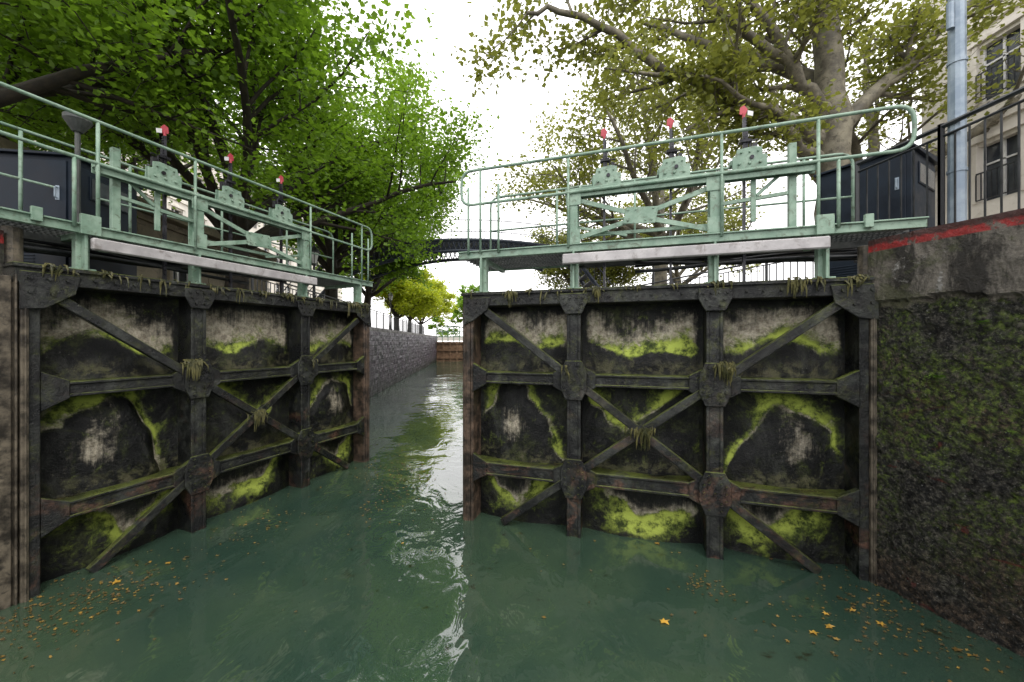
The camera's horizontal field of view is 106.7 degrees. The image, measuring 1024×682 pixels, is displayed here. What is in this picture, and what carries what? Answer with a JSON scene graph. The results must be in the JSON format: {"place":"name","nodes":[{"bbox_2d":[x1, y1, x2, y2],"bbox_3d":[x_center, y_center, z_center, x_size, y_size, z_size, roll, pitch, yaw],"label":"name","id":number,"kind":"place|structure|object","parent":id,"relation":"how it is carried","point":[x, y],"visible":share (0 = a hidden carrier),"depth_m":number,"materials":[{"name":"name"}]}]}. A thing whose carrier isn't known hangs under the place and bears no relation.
{"place":"outdoors","nodes":[
{"label":"outdoors","id":0,"kind":"place"},
{"bbox_2d":[437,337,462,340],"bbox_3d":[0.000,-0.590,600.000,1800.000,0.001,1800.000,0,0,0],"label":"ground","id":1,"kind":"structure","parent":0,"point":[448,338],"depth_m":149.71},
{"bbox_2d":[0,230,3,274],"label":"wall","id":2,"kind":"structure","parent":1,"relation":"on","point":[1,252],"depth_m":3.44,"materials":[{"name":"stone"}]},
{"bbox_2d":[0,148,142,275],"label":"equipment cabinet","id":3,"kind":"object","parent":1,"relation":"on","point":[54,169],"visible":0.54,"depth_m":4.31,"materials":[{"name":"metal"}]},
{"bbox_2d":[92,179,127,212],"bbox_3d":[-5.060,-1.820,4.819,0.003,0.240,0.540,0,0,-9],"label":"inspection window","id":4,"kind":"structure","parent":3,"relation":"in","point":[104,189],"depth_m":4.71,"materials":[{"name":"glass"}]},
{"bbox_2d":[0,7,265,208],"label":"maple tree","id":5,"kind":"object","parent":1,"relation":"on","point":[145,162],"visible":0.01,"depth_m":15.05,"materials":[{"name":"green plant"}]},
{"bbox_2d":[0,136,276,291],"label":"walls and cornices","id":6,"kind":"structure","parent":1,"relation":"on","point":[177,230],"depth_m":10.66,"materials":[{"name":"stone"}]},
{"bbox_2d":[173,271,185,281],"bbox_3d":[-9.756,-1.875,9.662,0.040,1.200,4.000,0,0,-6],"label":"window glass","id":7,"kind":"object","parent":6,"relation":"attached to","point":[182,277],"visible":0.11,"depth_m":11.40,"materials":[{"name":"black glass"}]},
{"bbox_2d":[176,272,187,281],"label":"window frames","id":8,"kind":"structure","parent":6,"relation":"attached to","point":[177,275],"depth_m":11.24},
{"bbox_2d":[0,0,348,217],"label":"maple tree","id":9,"kind":"object","parent":1,"relation":"on","point":[56,84],"visible":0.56,"depth_m":6.63,"materials":[{"name":"green plant"}]},
{"bbox_2d":[26,54,342,299],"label":"walls and cornices","id":10,"kind":"structure","parent":1,"relation":"on","point":[181,207],"depth_m":30.25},
{"bbox_2d":[15,142,288,294],"bbox_3d":[-23.580,-8.280,27.488,0.040,14.100,56.000,0,0,-5],"label":"window glass","id":11,"kind":"object","parent":10,"relation":"attached to","point":[178,212],"visible":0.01,"depth_m":30.04,"materials":[{"name":"glass"}]},
{"bbox_2d":[108,138,287,294],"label":"balcony rails","id":12,"kind":"object","parent":10,"relation":"attached to","point":[255,227],"visible":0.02,"depth_m":36.33,"materials":[{"name":"black metal"}]},
{"bbox_2d":[145,165,322,298],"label":"window frames","id":13,"kind":"structure","parent":10,"relation":"attached to","point":[253,227],"depth_m":37.38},
{"bbox_2d":[0,0,504,289],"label":"maple tree","id":14,"kind":"object","parent":1,"relation":"on","point":[311,57],"visible":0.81,"depth_m":7.96,"materials":[{"name":"green plant"}]},
{"bbox_2d":[309,244,320,297],"bbox_3d":[-6.550,-1.910,12.600,0.363,2.620,0.400,0,0,0],"label":"street lamp","id":15,"kind":"object","parent":1,"relation":"on","point":[314,256],"visible":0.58,"depth_m":12.55,"materials":[{"name":"black metal"}]},
{"bbox_2d":[154,39,477,300],"bbox_3d":[-7.047,-5.581,16.205,10.808,10.009,12.322,0,0,0],"label":"maple tree","id":16,"kind":"object","parent":1,"relation":"on","point":[342,249],"visible":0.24,"depth_m":14.94,"materials":[{"name":"green plant"}]},
{"bbox_2d":[251,278,424,333],"bbox_3d":[-7.678,-1.105,24.500,0.051,1.050,31.209,0,0,-6],"label":"iron railing","id":17,"kind":"object","parent":1,"relation":"on","point":[374,322],"visible":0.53,"depth_m":20.60,"materials":[{"name":"metal"}]},
{"bbox_2d":[271,201,449,326],"bbox_3d":[-8.969,-5.125,22.793,10.063,9.089,10.154,0,0,0],"label":"maple tree","id":18,"kind":"object","parent":1,"relation":"on","point":[368,293],"visible":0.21,"depth_m":21.46,"materials":[{"name":"green plant"}]},
{"bbox_2d":[388,292,393,329],"bbox_3d":[-8.600,-2.060,27.000,0.363,2.920,0.400,0,0,0],"label":"street lamp","id":19,"kind":"object","parent":1,"relation":"on","point":[391,295],"visible":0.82,"depth_m":26.95,"materials":[{"name":"black metal"}]},
{"bbox_2d":[363,262,449,330],"bbox_3d":[-9.333,-3.924,31.257,8.342,6.686,8.270,0,0,0],"label":"lime tree","id":20,"kind":"object","parent":1,"relation":"on","point":[408,298],"visible":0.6,"depth_m":29.41,"materials":[{"name":"green plant"}]},
{"bbox_2d":[381,279,457,333],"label":"lime tree","id":21,"kind":"object","parent":1,"relation":"on","point":[445,310],"visible":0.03,"depth_m":48.77,"materials":[{"name":"green plant"}]},
{"bbox_2d":[381,276,457,322],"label":"lime tree","id":22,"kind":"object","parent":1,"relation":"on","point":[453,295],"visible":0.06,"depth_m":40.49,"materials":[{"name":"green plant"}]},
{"bbox_2d":[284,219,613,296],"bbox_3d":[-3.161,-3.403,20.000,17.822,5.331,2.220,0,0,0],"label":"iron footbridge","id":23,"kind":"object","parent":1,"relation":"on","point":[453,245],"visible":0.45,"depth_m":18.99,"materials":[{"name":"metal"}]},
{"bbox_2d":[427,283,478,335],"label":"maple tree","id":24,"kind":"object","parent":1,"relation":"on","point":[458,313],"visible":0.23,"depth_m":73.00,"materials":[{"name":"green plant"}]},
{"bbox_2d":[525,221,646,288],"bbox_3d":[5.480,-4.597,28.090,9.116,8.023,9.374,0,0,0],"label":"plane tree","id":25,"kind":"object","parent":1,"relation":"on","point":[554,273],"visible":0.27,"depth_m":26.82,"materials":[{"name":"green plant"}]},
{"bbox_2d":[482,0,799,284],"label":"plane tree","id":26,"kind":"object","parent":1,"relation":"on","point":[651,165],"visible":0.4,"depth_m":16.21,"materials":[{"name":"green plant"}]},
{"bbox_2d":[585,184,764,286],"bbox_3d":[11.596,-6.641,27.359,14.016,12.101,11.010,0,0,-41],"label":"plane tree","id":27,"kind":"object","parent":1,"relation":"on","point":[733,226],"visible":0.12,"depth_m":24.96,"materials":[{"name":"green plant"}]},
{"bbox_2d":[640,262,813,285],"bbox_3d":[3.581,-1.180,18.410,1.170,1.200,23.357,0,0,-9],"label":"iron railing","id":28,"kind":"object","parent":1,"relation":"on","point":[756,267],"visible":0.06,"depth_m":8.67,"materials":[{"name":"metal"}]},
{"bbox_2d":[451,0,1023,222],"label":"plane tree","id":29,"kind":"object","parent":1,"relation":"on","point":[724,88],"visible":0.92,"depth_m":8.61,"materials":[{"name":"green plant"}]},
{"bbox_2d":[696,2,1023,196],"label":"plane tree","id":30,"kind":"object","parent":1,"relation":"on","point":[870,134],"visible":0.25,"depth_m":10.98,"materials":[{"name":"green plant"}]},
{"bbox_2d":[813,143,936,277],"bbox_3d":[5.279,-1.585,5.550,1.057,1.970,1.083,0,0,-30],"label":"equipment cabinet","id":31,"kind":"object","parent":1,"relation":"on","point":[828,189],"visible":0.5,"depth_m":5.16,"materials":[{"name":"metal"}]},
{"bbox_2d":[920,163,934,189],"bbox_3d":[5.565,-2.200,5.098,0.590,0.240,0.003,0,0,-30],"label":"inspection window","id":32,"kind":"structure","parent":31,"relation":"in","point":[931,175],"depth_m":5.11,"materials":[{"name":"grey glass"}]},
{"bbox_2d":[922,0,1023,225],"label":"building","id":33,"kind":"structure","parent":1,"relation":"on","point":[1013,21],"depth_m":11.54,"materials":[{"name":"beige paint"}]},
{"bbox_2d":[975,51,1020,201],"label":"balcony rails","id":34,"kind":"object","parent":33,"relation":"attached to","point":[986,96],"visible":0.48,"depth_m":11.10,"materials":[{"name":"black metal"}]},
{"bbox_2d":[983,35,1019,201],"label":"window frames","id":35,"kind":"structure","parent":33,"relation":"attached to","point":[1005,156],"depth_m":11.09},
{"bbox_2d":[987,28,1019,200],"bbox_3d":[14.420,-6.535,1.200,0.040,10.700,20.800,0,0,0],"label":"window glass","id":36,"kind":"object","parent":33,"relation":"attached to","point":[993,152],"visible":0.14,"depth_m":11.25,"materials":[{"name":"glass"}]},
{"bbox_2d":[0,361,1023,681],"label":"water","id":37,"kind":"structure","parent":0,"point":[418,605],"depth_m":3.46,"materials":[{"name":"green liquid"}]},
{"bbox_2d":[370,327,437,396],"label":"quay wall","id":38,"kind":"structure","parent":37,"relation":"in","point":[396,356],"depth_m":21.61,"materials":[{"name":"grey stone"}]},
{"bbox_2d":[0,81,373,610],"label":"lock gate","id":39,"kind":"structure","parent":38,"relation":"attached to","point":[137,411],"depth_m":4.53,"materials":[{"name":"metal"}]},
{"bbox_2d":[62,111,92,221],"bbox_3d":[-4.620,-1.500,4.050,0.220,1.800,0.220,0,0,0],"label":"lamp post","id":40,"kind":"object","parent":39,"relation":"on","point":[78,125],"visible":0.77,"depth_m":4.04,"materials":[{"name":"metal"}]},
{"bbox_2d":[436,327,462,360],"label":"lock gate","id":41,"kind":"structure","parent":38,"relation":"attached to","point":[450,351],"depth_m":45.20,"materials":[{"name":"brown wood"}]},
{"bbox_2d":[0,445,1021,681],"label":"floating leaves","id":42,"kind":"object","parent":37,"relation":"on","point":[663,620],"visible":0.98,"depth_m":3.40,"materials":[{"name":"orange plant"}]},
{"bbox_2d":[458,104,928,583],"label":"lock gate","id":43,"kind":"structure","parent":37,"relation":"in","point":[714,415],"depth_m":4.40,"materials":[{"name":"black metal"}]},
{"bbox_2d":[181,0,921,341],"label":"sky","id":44,"kind":"structure","parent":0,"point":[451,22],"materials":[{"name":"white"}]},
{"bbox_2d":[652,266,654,284],"bbox_3d":[5.200,-2.110,14.000,0.363,3.020,0.400,0,0,0],"label":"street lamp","id":45,"kind":"object","parent":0,"point":[653,276],"depth_m":13.98,"materials":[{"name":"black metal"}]},
{"bbox_2d":[868,208,1023,656],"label":"canal wall","id":46,"kind":"structure","parent":0,"point":[950,517],"depth_m":3.23,"materials":[{"name":"grey stone"}]},
{"bbox_2d":[919,374,946,383],"bbox_3d":[3.661,0.344,3.329,0.167,0.114,0.267,0,0,0],"label":"wall fern","id":47,"kind":"object","parent":46,"relation":"attached to","point":[937,376],"depth_m":3.29,"materials":[{"name":"green plant"}]},
{"bbox_3d":[5.032,1.200,-5.237,1.535,4.400,13.528,0,0,0],"label":"lock wall","id":48,"kind":"object","parent":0,"visible":0},
{"bbox_2d":[854,86,1023,262],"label":"iron railing","id":49,"kind":"object","parent":48,"relation":"on","point":[939,129],"visible":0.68,"depth_m":3.90,"materials":[{"name":"black metal"}]},
{"bbox_2d":[946,0,967,223],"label":"lamp pole","id":50,"kind":"object","parent":48,"relation":"on","point":[956,30],"visible":0.72,"depth_m":3.81,"materials":[{"name":"metal"}]}
]}

